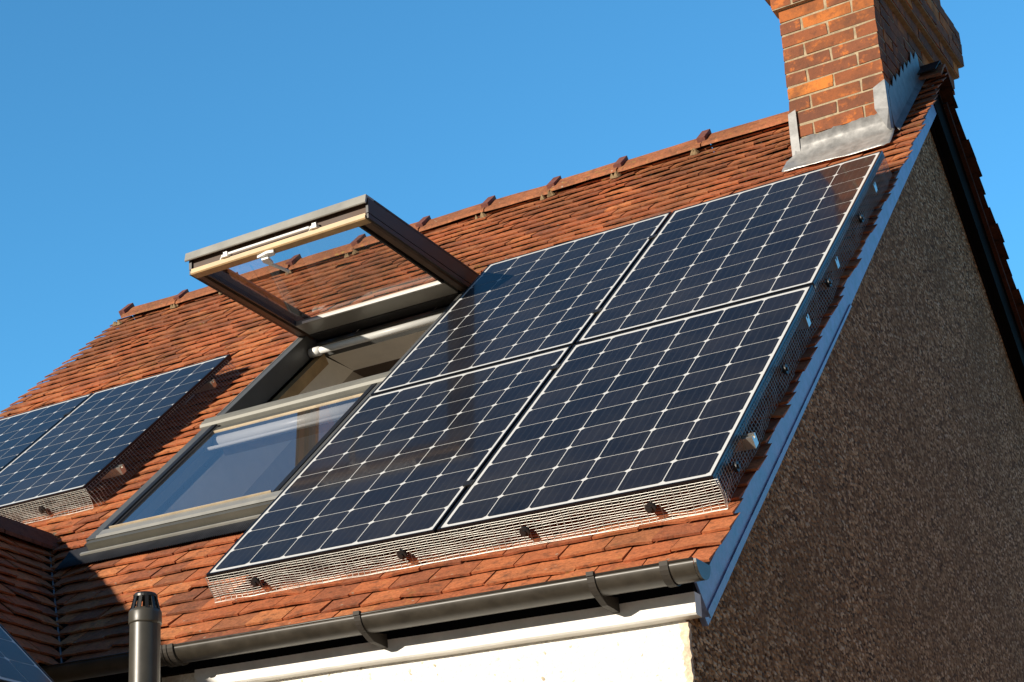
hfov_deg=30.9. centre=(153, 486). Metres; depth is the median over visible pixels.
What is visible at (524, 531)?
guard
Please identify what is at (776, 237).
solar panel
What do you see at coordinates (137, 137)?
sky
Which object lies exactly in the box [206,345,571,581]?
solar panel
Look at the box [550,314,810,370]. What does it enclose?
mounting rail
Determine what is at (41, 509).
guard
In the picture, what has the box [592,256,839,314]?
mounting rail
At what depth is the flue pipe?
5.20 m
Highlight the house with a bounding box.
[0,0,1023,681]
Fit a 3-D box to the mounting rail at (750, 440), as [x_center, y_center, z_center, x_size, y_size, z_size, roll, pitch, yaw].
[1.215,0.050,6.625,2.092,0.133,0.166,-13,-23,37]
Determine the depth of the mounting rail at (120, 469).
9.11 m
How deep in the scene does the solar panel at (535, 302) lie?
8.46 m
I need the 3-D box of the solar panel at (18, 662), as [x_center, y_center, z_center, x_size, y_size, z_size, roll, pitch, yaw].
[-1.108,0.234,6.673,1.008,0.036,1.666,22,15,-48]
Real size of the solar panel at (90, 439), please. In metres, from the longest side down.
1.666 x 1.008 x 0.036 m
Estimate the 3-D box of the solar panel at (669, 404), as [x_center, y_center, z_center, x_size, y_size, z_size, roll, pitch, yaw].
[1.795,-0.304,6.655,1.008,0.036,1.666,-13,19,37]
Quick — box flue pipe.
[128,591,161,681]
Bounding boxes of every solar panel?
[0,354,231,512]
[0,393,92,470]
[0,624,53,681]
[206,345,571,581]
[371,212,671,395]
[437,285,814,537]
[576,150,883,343]
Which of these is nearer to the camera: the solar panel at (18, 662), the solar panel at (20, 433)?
the solar panel at (18, 662)
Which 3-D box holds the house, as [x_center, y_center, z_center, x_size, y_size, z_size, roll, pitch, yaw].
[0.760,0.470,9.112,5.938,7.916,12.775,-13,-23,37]
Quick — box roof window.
[55,194,478,570]
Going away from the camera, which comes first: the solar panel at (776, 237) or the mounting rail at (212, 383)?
the solar panel at (776, 237)
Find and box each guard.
[0,360,239,523]
[206,153,891,602]
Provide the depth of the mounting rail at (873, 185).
7.99 m
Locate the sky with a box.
[0,0,1023,417]
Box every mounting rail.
[63,379,216,415]
[88,464,125,491]
[463,432,758,487]
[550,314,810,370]
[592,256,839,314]
[648,182,877,239]

